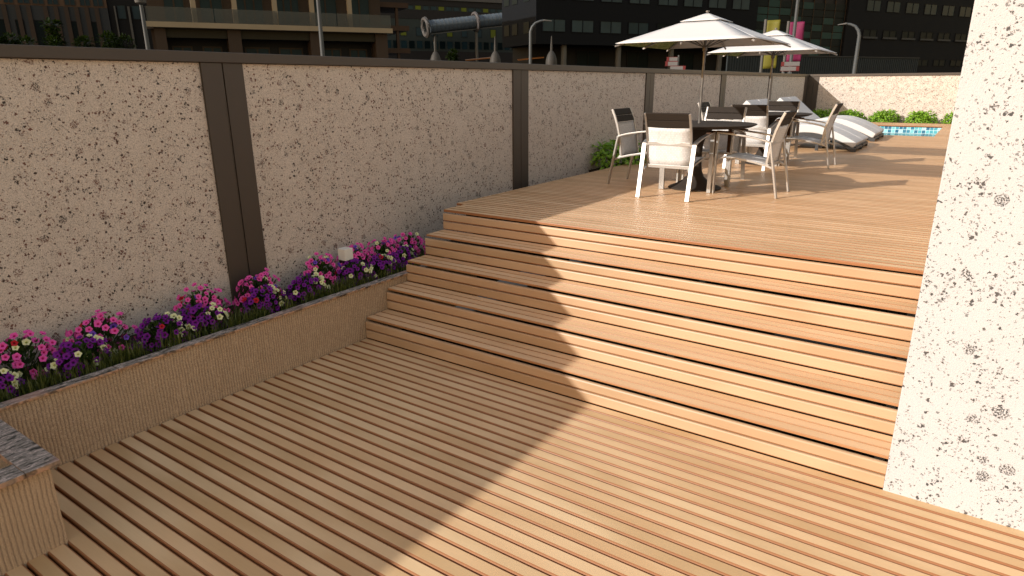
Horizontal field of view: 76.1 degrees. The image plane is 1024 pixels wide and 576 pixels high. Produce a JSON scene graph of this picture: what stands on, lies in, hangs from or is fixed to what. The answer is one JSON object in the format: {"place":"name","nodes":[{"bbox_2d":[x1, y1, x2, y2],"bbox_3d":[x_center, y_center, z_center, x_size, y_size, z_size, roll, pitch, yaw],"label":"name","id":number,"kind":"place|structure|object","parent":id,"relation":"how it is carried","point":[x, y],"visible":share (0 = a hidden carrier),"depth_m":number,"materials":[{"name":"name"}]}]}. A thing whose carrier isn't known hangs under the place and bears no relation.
{"place":"outdoors","nodes":[
{"label":"outdoors","id":0,"kind":"place"},
{"bbox_2d":[0,0,153,49],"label":"brick building","id":1,"kind":"structure","parent":0,"point":[90,19],"depth_m":56.86,"materials":[{"name":"brown brick"}]},
{"bbox_2d":[33,20,46,45],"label":"window","id":2,"kind":"structure","parent":1,"relation":"in","point":[40,33],"depth_m":55.97,"materials":[{"name":"black glass"}]},
{"bbox_2d":[91,22,100,47],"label":"window","id":3,"kind":"structure","parent":1,"relation":"in","point":[94,24],"depth_m":57.71,"materials":[{"name":"black glass"}]},
{"bbox_2d":[116,4,126,18],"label":"window","id":4,"kind":"structure","parent":1,"relation":"in","point":[121,9],"depth_m":58.33,"materials":[{"name":"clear glass"}]},
{"bbox_2d":[131,5,140,19],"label":"window","id":5,"kind":"structure","parent":1,"relation":"in","point":[135,9],"depth_m":58.82,"materials":[{"name":"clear glass"}]},
{"bbox_2d":[146,0,410,58],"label":"apartment building","id":6,"kind":"structure","parent":0,"point":[353,28],"depth_m":45.38,"materials":[{"name":"brick"}]},
{"bbox_2d":[162,0,186,21],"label":"window","id":7,"kind":"structure","parent":6,"relation":"in","point":[174,10],"depth_m":43.01,"materials":[{"name":"grey glass"}]},
{"bbox_2d":[198,0,224,22],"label":"window","id":8,"kind":"structure","parent":6,"relation":"in","point":[211,11],"depth_m":43.94,"materials":[{"name":"grey glass"}]},
{"bbox_2d":[202,46,222,51],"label":"window","id":9,"kind":"structure","parent":6,"relation":"in","point":[205,48],"depth_m":44.42,"materials":[{"name":"black glass"}]},
{"bbox_2d":[236,0,265,24],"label":"window","id":10,"kind":"structure","parent":6,"relation":"in","point":[249,11],"depth_m":44.96,"materials":[{"name":"grey glass"}]},
{"bbox_2d":[244,47,269,53],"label":"window","id":11,"kind":"structure","parent":6,"relation":"in","point":[258,50],"depth_m":45.68,"materials":[{"name":"black glass"}]},
{"bbox_2d":[276,0,300,25],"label":"window","id":12,"kind":"structure","parent":6,"relation":"in","point":[288,10],"depth_m":46.02,"materials":[{"name":"grey glass"}]},
{"bbox_2d":[279,48,302,54],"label":"window","id":13,"kind":"structure","parent":6,"relation":"in","point":[284,51],"depth_m":46.63,"materials":[{"name":"black glass"}]},
{"bbox_2d":[314,0,338,26],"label":"window","id":14,"kind":"structure","parent":6,"relation":"in","point":[329,11],"depth_m":47.16,"materials":[{"name":"grey glass"}]},
{"bbox_2d":[324,48,341,56],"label":"window","id":15,"kind":"structure","parent":6,"relation":"in","point":[328,51],"depth_m":47.89,"materials":[{"name":"black glass"}]},
{"bbox_2d":[349,49,367,57],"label":"window","id":16,"kind":"structure","parent":6,"relation":"in","point":[362,53],"depth_m":48.69,"materials":[{"name":"black glass"}]},
{"bbox_2d":[351,0,370,27],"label":"window","id":17,"kind":"structure","parent":6,"relation":"in","point":[361,15],"depth_m":48.16,"materials":[{"name":"grey glass"}]},
{"bbox_2d":[27,318,892,575],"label":"ground","id":18,"kind":"structure","parent":0,"point":[747,422],"depth_m":4.77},
{"bbox_2d":[0,228,591,469],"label":"planter","id":19,"kind":"object","parent":18,"relation":"on","point":[67,421],"visible":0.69,"depth_m":4.57,"materials":[{"name":"stone"}]},
{"bbox_2d":[0,368,24,397],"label":"petunia","id":20,"kind":"object","parent":19,"relation":"in","point":[5,374],"visible":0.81,"depth_m":3.83,"materials":[{"name":"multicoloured plant"}]},
{"bbox_2d":[0,329,65,383],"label":"petunia","id":21,"kind":"object","parent":19,"relation":"in","point":[18,349],"visible":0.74,"depth_m":4.04,"materials":[{"name":"pink plant"}]},
{"bbox_2d":[45,334,117,377],"bbox_3d":[-2.764,0.427,4.216,0.278,0.252,0.470,5,18,17],"label":"petunia","id":22,"kind":"object","parent":19,"relation":"in","point":[76,350],"visible":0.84,"depth_m":4.14,"materials":[{"name":"purple plant"}]},
{"bbox_2d":[54,309,147,360],"bbox_3d":[-2.787,0.317,4.423,0.560,0.344,0.341,-14,22,-38],"label":"petunia","id":23,"kind":"object","parent":19,"relation":"in","point":[98,327],"visible":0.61,"depth_m":4.38,"materials":[{"name":"pink plant"}]},
{"bbox_2d":[129,312,197,350],"bbox_3d":[-2.467,0.301,4.622,0.458,0.251,0.294,-15,22,-39],"label":"petunia","id":24,"kind":"object","parent":19,"relation":"in","point":[161,322],"visible":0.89,"depth_m":4.57,"materials":[{"name":"purple plant"}]},
{"bbox_2d":[171,302,228,336],"bbox_3d":[-2.318,0.232,4.833,0.448,0.259,0.297,-17,24,-42],"label":"petunia","id":25,"kind":"object","parent":19,"relation":"in","point":[200,314],"visible":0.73,"depth_m":4.79,"materials":[{"name":"purple plant"}]},
{"bbox_2d":[173,282,232,329],"bbox_3d":[-2.385,0.136,4.986,0.328,0.353,0.557,6,18,19],"label":"petunia","id":26,"kind":"object","parent":19,"relation":"in","point":[203,297],"visible":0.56,"depth_m":4.96,"materials":[{"name":"pink plant"}]},
{"bbox_2d":[0,250,442,402],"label":"grass","id":27,"kind":"structure","parent":19,"relation":"in","point":[42,380],"depth_m":4.55,"materials":[{"name":"plant"}]},
{"bbox_2d":[232,268,281,312],"bbox_3d":[-2.089,0.015,5.400,0.356,0.329,0.531,5,18,17],"label":"petunia","id":28,"kind":"object","parent":19,"relation":"in","point":[261,278],"visible":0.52,"depth_m":5.32,"materials":[{"name":"pink plant"}]},
{"bbox_2d":[241,284,288,314],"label":"petunia","id":29,"kind":"object","parent":19,"relation":"in","point":[264,294],"visible":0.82,"depth_m":5.21,"materials":[{"name":"purple plant"}]},
{"bbox_2d":[282,272,330,303],"bbox_3d":[-1.766,-0.011,5.603,0.282,0.248,0.476,11,21,33],"label":"petunia","id":30,"kind":"object","parent":19,"relation":"in","point":[308,281],"visible":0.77,"depth_m":5.52,"materials":[{"name":"purple plant"}]},
{"bbox_2d":[298,252,341,290],"bbox_3d":[-1.731,-0.148,5.881,0.346,0.348,0.483,0,17,0],"label":"petunia","id":31,"kind":"object","parent":19,"relation":"in","point":[319,267],"visible":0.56,"depth_m":5.85,"materials":[{"name":"pink plant"}]},
{"bbox_2d":[338,247,352,280],"bbox_3d":[-1.534,-0.198,6.064,0.096,0.352,0.096,11,21,33],"label":"bollard light","id":32,"kind":"object","parent":19,"relation":"on","point":[345,254],"visible":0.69,"depth_m":6.00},
{"bbox_2d":[336,243,371,273],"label":"petunia","id":33,"kind":"object","parent":19,"relation":"in","point":[357,254],"visible":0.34,"depth_m":6.19,"materials":[{"name":"pink plant"}]},
{"bbox_2d":[333,258,377,285],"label":"petunia","id":34,"kind":"object","parent":19,"relation":"in","point":[355,266],"visible":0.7,"depth_m":5.96,"materials":[{"name":"purple plant"}]},
{"bbox_2d":[358,252,395,276],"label":"petunia","id":35,"kind":"object","parent":19,"relation":"in","point":[377,260],"visible":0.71,"depth_m":6.20,"materials":[{"name":"purple plant"}]},
{"bbox_2d":[365,237,401,262],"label":"petunia","id":36,"kind":"object","parent":19,"relation":"in","point":[384,243],"visible":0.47,"depth_m":6.45,"materials":[{"name":"pink plant"}]},
{"bbox_2d":[389,244,417,267],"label":"petunia","id":37,"kind":"object","parent":19,"relation":"in","point":[403,252],"visible":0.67,"depth_m":6.45,"materials":[{"name":"purple plant"}]},
{"bbox_2d":[385,232,430,257],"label":"petunia","id":38,"kind":"object","parent":19,"relation":"in","point":[408,241],"visible":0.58,"depth_m":6.74,"materials":[{"name":"pink plant"}]},
{"bbox_2d":[0,44,809,370],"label":"boundary wall","id":39,"kind":"structure","parent":18,"relation":"on","point":[136,186],"depth_m":5.33,"materials":[{"name":"stone"}]},
{"bbox_2d":[4,338,1023,575],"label":"deck","id":40,"kind":"structure","parent":18,"relation":"on","point":[366,457],"depth_m":3.61,"materials":[{"name":"brown wood"}]},
{"bbox_2d":[0,419,68,575],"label":"planter","id":41,"kind":"object","parent":40,"relation":"on","point":[31,524],"visible":0.98,"depth_m":3.14,"materials":[{"name":"stone"}]},
{"bbox_2d":[365,213,922,487],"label":"steps","id":42,"kind":"structure","parent":40,"relation":"on","point":[543,319],"depth_m":4.71,"materials":[{"name":"brown wood"}]},
{"bbox_2d":[883,0,1023,530],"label":"stone wall","id":43,"kind":"structure","parent":40,"relation":"on","point":[957,444],"depth_m":3.20,"materials":[{"name":"stone"}]},
{"bbox_2d":[466,126,941,275],"bbox_3d":[7.819,-2.365,11.799,7.900,0.155,17.820,11,21,33],"label":"deck base","id":44,"kind":"object","parent":18,"relation":"on","point":[716,247],"depth_m":5.58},
{"bbox_2d":[444,122,950,273],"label":"deck","id":45,"kind":"structure","parent":44,"relation":"on","point":[871,204],"depth_m":6.62,"materials":[{"name":"brown wood"}]},
{"bbox_2d":[607,108,679,188],"bbox_3d":[1.616,-1.715,7.943,0.707,0.892,0.600,11,21,33],"label":"dining chair","id":46,"kind":"object","parent":45,"relation":"on","point":[627,137],"visible":0.61,"depth_m":8.00,"materials":[{"name":"satin aluminium"},{"name":"fabric"}]},
{"bbox_2d":[635,112,715,201],"bbox_3d":[1.781,-1.448,7.084,0.600,0.892,0.707,11,21,33],"label":"dining chair","id":47,"kind":"object","parent":45,"relation":"on","point":[671,145],"visible":1,"depth_m":6.85,"materials":[{"name":"satin aluminium"},{"name":"fabric"}]},
{"bbox_2d":[643,120,757,191],"bbox_3d":[2.149,-1.537,7.614,1.264,0.739,1.264,11,21,33],"label":"bistro table","id":48,"kind":"object","parent":45,"relation":"on","point":[699,179],"visible":0.64,"depth_m":7.51,"materials":[{"name":"metal"}]},
{"bbox_2d":[615,10,790,122],"bbox_3d":[2.143,-2.461,7.325,1.487,1.197,1.487,11,21,33],"label":"parasol","id":49,"kind":"object","parent":48,"relation":"on","point":[706,30],"visible":1,"depth_m":7.04,"materials":[{"name":"white fabric"}]},
{"bbox_2d":[679,107,746,185],"bbox_3d":[2.516,-1.770,8.099,0.600,0.892,0.707,11,21,33],"label":"dining chair","id":50,"kind":"object","parent":45,"relation":"on","point":[713,113],"visible":0.38,"depth_m":8.18,"materials":[{"name":"white fabric"}]},
{"bbox_2d":[697,102,748,163],"bbox_3d":[3.305,-2.454,10.278,0.707,0.892,0.600,11,21,33],"label":"dining chair","id":51,"kind":"object","parent":45,"relation":"on","point":[705,105],"visible":0.13,"depth_m":10.27,"materials":[{"name":"white metal"}]},
{"bbox_2d":[722,104,780,170],"bbox_3d":[3.470,-2.187,9.418,0.600,0.892,0.707,11,21,33],"label":"dining chair","id":52,"kind":"object","parent":45,"relation":"on","point":[758,115],"visible":0.39,"depth_m":9.10,"materials":[{"name":"white fabric"}]},
{"bbox_2d":[711,110,796,198],"bbox_3d":[2.681,-1.503,7.239,0.707,0.892,0.600,11,21,33],"label":"dining chair","id":53,"kind":"object","parent":45,"relation":"on","point":[772,158],"visible":0.95,"depth_m":7.15,"materials":[{"name":"metal"}]},
{"bbox_2d":[748,101,799,157],"bbox_3d":[4.205,-2.509,10.434,0.600,0.892,0.707,11,21,33],"label":"dining chair","id":54,"kind":"object","parent":45,"relation":"on","point":[780,106],"visible":0.27,"depth_m":10.52,"materials":[{"name":"fabric"}]},
{"bbox_2d":[745,112,811,164],"bbox_3d":[3.838,-2.276,9.948,1.264,0.739,1.264,11,21,33],"label":"bistro table","id":55,"kind":"object","parent":45,"relation":"on","point":[773,117],"visible":0.23,"depth_m":9.74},
{"bbox_2d":[707,28,837,104],"bbox_3d":[3.832,-3.200,9.660,1.487,1.197,1.487,11,21,33],"label":"parasol","id":56,"kind":"object","parent":55,"relation":"on","point":[798,46],"visible":0.81,"depth_m":9.35,"materials":[{"name":"white fabric"}]},
{"bbox_2d":[743,99,861,151],"bbox_3d":[5.392,-3.048,12.182,2.031,0.864,0.755,11,21,33],"label":"sun lounger","id":57,"kind":"object","parent":45,"relation":"on","point":[850,142],"visible":0.52,"depth_m":11.76,"materials":[{"name":"fabric"}]},
{"bbox_2d":[777,103,843,168],"bbox_3d":[4.370,-2.242,9.574,0.707,0.892,0.600,11,21,33],"label":"dining chair","id":58,"kind":"object","parent":45,"relation":"on","point":[824,141],"visible":0.77,"depth_m":9.46,"materials":[{"name":"white metal"}]},
{"bbox_2d":[758,99,867,146],"bbox_3d":[5.835,-3.242,12.795,2.031,0.864,0.755,11,21,33],"label":"sun lounger","id":59,"kind":"object","parent":45,"relation":"on","point":[863,137],"visible":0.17,"depth_m":12.49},
{"bbox_2d":[777,97,879,141],"bbox_3d":[6.834,-3.679,14.176,2.031,0.864,0.755,11,21,33],"label":"sun lounger","id":60,"kind":"object","parent":45,"relation":"on","point":[871,133],"visible":0.53,"depth_m":13.70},
{"bbox_2d":[788,96,883,138],"bbox_3d":[7.272,-3.871,14.780,2.031,0.864,0.755,11,21,33],"label":"sun lounger","id":61,"kind":"object","parent":45,"relation":"on","point":[806,109],"visible":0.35,"depth_m":14.75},
{"bbox_2d":[879,126,940,136],"bbox_3d":[9.291,-3.822,17.198,3.175,0.625,3.950,11,21,33],"label":"pool basin","id":62,"kind":"object","parent":45,"relation":"in","point":[907,131],"depth_m":18.23,"materials":[{"name":"tile"}]},
{"bbox_2d":[490,37,500,62],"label":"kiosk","id":63,"kind":"object","parent":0,"point":[495,57],"visible":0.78,"depth_m":43.15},
{"bbox_2d":[546,36,556,64],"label":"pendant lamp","id":64,"kind":"object","parent":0,"point":[551,58],"visible":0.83,"depth_m":43.10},
{"bbox_2d":[502,0,758,70],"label":"black building","id":65,"kind":"structure","parent":0,"point":[586,32],"depth_m":58.40,"materials":[{"name":"concrete"}]},
{"bbox_2d":[542,18,565,31],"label":"window","id":66,"kind":"structure","parent":65,"relation":"in","point":[557,25],"depth_m":54.85,"materials":[{"name":"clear glass"}]},
{"bbox_2d":[571,19,593,32],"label":"window","id":67,"kind":"structure","parent":65,"relation":"in","point":[577,26],"depth_m":56.01,"materials":[{"name":"grey glass"}]},
{"bbox_2d":[576,50,599,65],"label":"window","id":68,"kind":"structure","parent":65,"relation":"in","point":[583,58],"depth_m":59.94,"materials":[{"name":"black glass"}]},
{"bbox_2d":[600,21,621,33],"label":"window","id":69,"kind":"structure","parent":65,"relation":"in","point":[606,27],"depth_m":57.27,"materials":[{"name":"grey glass"}]},
{"bbox_2d":[626,51,648,67],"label":"window","id":70,"kind":"structure","parent":65,"relation":"in","point":[635,59],"depth_m":62.32,"materials":[{"name":"black glass"}]},
{"bbox_2d":[628,22,648,34],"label":"window","id":71,"kind":"structure","parent":65,"relation":"in","point":[637,28],"depth_m":58.51,"materials":[{"name":"grey glass"}]},
{"bbox_2d":[658,0,677,5],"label":"window","id":72,"kind":"structure","parent":65,"relation":"in","point":[660,2],"depth_m":59.19,"materials":[{"name":"grey glass"}]},
{"bbox_2d":[674,52,693,69],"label":"window","id":73,"kind":"structure","parent":65,"relation":"in","point":[686,59],"depth_m":64.82,"materials":[{"name":"black glass"}]},
{"bbox_2d":[683,0,702,7],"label":"window","id":74,"kind":"structure","parent":65,"relation":"in","point":[687,3],"depth_m":60.40,"materials":[{"name":"grey glass"}]},
{"bbox_2d":[708,0,726,8],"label":"window","id":75,"kind":"structure","parent":65,"relation":"in","point":[719,4],"depth_m":61.64,"materials":[{"name":"grey glass"}]},
{"bbox_2d":[732,0,750,9],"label":"window","id":76,"kind":"structure","parent":65,"relation":"in","point":[736,4],"depth_m":62.85,"materials":[{"name":"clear glass"}]},
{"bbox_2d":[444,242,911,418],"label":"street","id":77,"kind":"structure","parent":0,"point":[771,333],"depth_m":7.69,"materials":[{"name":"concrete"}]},
{"bbox_2d":[0,32,27,44],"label":"bush","id":78,"kind":"object","parent":77,"relation":"on","point":[4,38],"visible":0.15,"depth_m":28.59,"materials":[{"name":"green plant"}]},
{"bbox_2d":[16,34,63,45],"bbox_3d":[-21.377,-9.066,30.085,2.050,4.887,1.984,11,21,33],"label":"bush","id":79,"kind":"object","parent":77,"relation":"on","point":[26,38],"visible":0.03,"depth_m":29.40,"materials":[{"name":"green plant"}]},
{"bbox_2d":[39,17,68,45],"bbox_3d":[-21.717,-10.044,31.720,1.102,5.785,1.222,2,18,8],"label":"tree","id":80,"kind":"object","parent":77,"relation":"on","point":[49,29],"visible":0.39,"depth_m":30.99,"materials":[{"name":"green plant"}]},
{"bbox_2d":[73,35,94,46],"bbox_3d":[-19.725,-9.403,31.113,2.060,4.899,1.964,11,21,33],"label":"bush","id":81,"kind":"object","parent":77,"relation":"on","point":[84,40],"visible":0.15,"depth_m":29.75,"materials":[{"name":"green plant"}]},
{"bbox_2d":[97,30,137,48],"bbox_3d":[-18.922,-9.689,31.597,1.612,5.147,2.121,28,33,57],"label":"bush","id":82,"kind":"object","parent":77,"relation":"on","point":[110,39],"visible":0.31,"depth_m":30.75,"materials":[{"name":"green plant"}]},
{"bbox_2d":[134,0,150,49],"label":"street lamp","id":83,"kind":"object","parent":77,"relation":"on","point":[141,3],"visible":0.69,"depth_m":26.32,"materials":[{"name":"grey metal"}]},
{"bbox_2d":[316,0,324,55],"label":"street lamp","id":84,"kind":"object","parent":77,"relation":"on","point":[322,50],"visible":0.49,"depth_m":28.73,"materials":[{"name":"grey metal"}]},
{"bbox_2d":[380,0,512,62],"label":"office complex","id":85,"kind":"structure","parent":77,"relation":"on","point":[417,42],"depth_m":110.94,"materials":[{"name":"concrete"}]},
{"bbox_2d":[446,48,460,60],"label":"bush","id":86,"kind":"object","parent":77,"relation":"on","point":[453,56],"visible":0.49,"depth_m":45.09,"materials":[{"name":"green plant"}]},
{"bbox_2d":[421,11,501,61],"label":"tube bridge","id":87,"kind":"structure","parent":77,"relation":"on","point":[475,22],"depth_m":104.59,"materials":[{"name":"grey metal"}]},
{"bbox_2d":[529,19,551,63],"bbox_3d":[1.385,-10.297,32.378,1.147,5.575,0.199,0,17,1],"label":"street lamp","id":88,"kind":"object","parent":77,"relation":"on","point":[530,41],"visible":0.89,"depth_m":31.75,"materials":[{"name":"grey metal"}]},
{"bbox_2d":[665,55,685,69],"bbox_3d":[5.990,-6.782,24.371,0.754,3.570,0.085,4,18,14],"label":"signpost","id":89,"kind":"object","parent":77,"relation":"on","point":[672,62],"visible":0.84,"depth_m":23.90,"materials":[{"name":"grey metal"}]},
{"bbox_2d":[759,19,780,72],"bbox_3d":[15.290,-12.808,39.202,0.926,6.130,0.163,7,19,21],"label":"banner flag","id":90,"kind":"object","parent":77,"relation":"on","point":[766,60],"visible":0.52,"depth_m":38.84,"materials":[{"name":"fabric"}]},
{"bbox_2d":[780,62,799,73],"bbox_3d":[9.712,-6.310,23.264,0.624,3.280,0.091,7,19,22],"label":"street sign","id":91,"kind":"object","parent":77,"relation":"on","point":[788,69],"visible":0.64,"depth_m":22.79,"materials":[{"name":"grey metal"}]},
{"bbox_2d":[782,21,804,72],"bbox_3d":[16.499,-12.616,38.792,0.986,5.990,0.163,7,19,21],"label":"banner flag","id":92,"kind":"object","parent":77,"relation":"on","point":[799,32],"visible":0.43,"depth_m":38.07,"materials":[{"name":"fabric"}]},
{"bbox_2d":[789,0,799,73],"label":"mast","id":93,"kind":"object","parent":77,"relation":"on","point":[795,24],"depth_m":34.45,"materials":[{"name":"grey metal"}]},
{"bbox_2d":[756,0,846,55],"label":"glass building","id":94,"kind":"structure","parent":77,"relation":"on","point":[822,19],"depth_m":67.90,"materials":[{"name":"black glass"}]},
{"bbox_2d":[726,55,918,104],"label":"hoarding","id":95,"kind":"object","parent":77,"relation":"on","point":[831,65],"visible":0.29,"depth_m":53.85,"materials":[{"name":"metal"}]},
{"bbox_2d":[838,23,860,73],"bbox_3d":[14.758,-9.140,29.221,1.012,5.073,0.192,8,19,24],"label":"street lamp","id":96,"kind":"object","parent":77,"relation":"on","point":[856,49],"visible":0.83,"depth_m":28.57,"materials":[{"name":"grey metal"}]},
{"bbox_2d":[589,122,951,171],"bbox_3d":[9.050,-2.872,13.805,8.620,0.415,15.178,11,21,33],"label":"planting bed","id":97,"kind":"object","parent":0,"point":[596,169],"visible":0.04,"depth_m":10.45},
{"bbox_2d":[590,139,645,169],"bbox_3d":[1.682,-2.087,10.215,1.052,0.549,1.020,-1,17,-1],"label":"shrub","id":98,"kind":"object","parent":97,"relation":"on","point":[607,152],"visible":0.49,"depth_m":10.06,"materials":[{"name":"green plant"}]},
{"bbox_2d":[813,108,834,117],"bbox_3d":[9.952,-5.590,21.259,1.055,0.491,1.050,11,21,33],"label":"shrub","id":99,"kind":"object","parent":97,"relation":"on","point":[820,113],"visible":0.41,"depth_m":21.06,"materials":[{"name":"green plant"}]},
{"bbox_2d":[838,109,866,119],"bbox_3d":[10.687,-5.420,20.698,1.050,0.487,1.019,11,21,33],"label":"shrub","id":100,"kind":"object","parent":97,"relation":"on","point":[851,112],"visible":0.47,"depth_m":20.55,"materials":[{"name":"green plant"}]},
{"bbox_2d":[806,72,960,122],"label":"boundary wall","id":101,"kind":"structure","parent":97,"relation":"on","point":[903,95],"depth_m":20.49,"materials":[{"name":"stone"}]},
{"bbox_2d":[867,109,903,122],"bbox_3d":[11.497,-5.269,20.178,1.054,0.507,1.006,11,21,33],"label":"shrub","id":102,"kind":"object","parent":97,"relation":"on","point":[882,116],"visible":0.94,"depth_m":20.08,"materials":[{"name":"green plant"}]},
{"bbox_2d":[904,110,939,123],"bbox_3d":[12.321,-5.111,19.670,1.006,0.494,1.038,11,21,33],"label":"shrub","id":103,"kind":"object","parent":97,"relation":"on","point":[919,117],"visible":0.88,"depth_m":19.49,"materials":[{"name":"green plant"}]},
{"bbox_2d":[840,0,974,75],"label":"black building","id":104,"kind":"structure","parent":0,"point":[931,36],"depth_m":74.49,"materials":[{"name":"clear glass"}]},
{"bbox_2d":[862,29,877,38],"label":"window","id":105,"kind":"structure","parent":104,"relation":"in","point":[866,32],"depth_m":71.50,"materials":[{"name":"black glass"}]},
{"bbox_2d":[866,0,881,11],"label":"window","id":106,"kind":"structure","parent":104,"relation":"in","point":[872,5],"depth_m":70.74,"materials":[{"name":"grey glass"}]},
{"bbox_2d":[886,1,901,12],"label":"window","id":107,"kind":"structure","parent":104,"relation":"in","point":[892,6],"depth_m":72.12,"materials":[{"name":"grey glass"}]},
{"bbox_2d":[905,2,919,13],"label":"window","id":108,"kind":"structure","parent":104,"relation":"in","point":[911,8],"depth_m":73.50,"materials":[{"name":"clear glass"}]},
{"bbox_2d":[924,4,937,14],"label":"window","id":109,"kind":"structure","parent":104,"relation":"in","point":[930,9],"depth_m":74.88,"materials":[{"name":"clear glass"}]},
{"bbox_2d":[941,5,955,15],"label":"window","id":110,"kind":"structure","parent":104,"relation":"in","point":[948,10],"depth_m":76.24,"materials":[{"name":"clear glass"}]},
{"bbox_2d":[959,6,971,16],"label":"window","id":111,"kind":"structure","parent":104,"relation":"in","point":[964,11],"depth_m":77.63,"materials":[{"name":"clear glass"}]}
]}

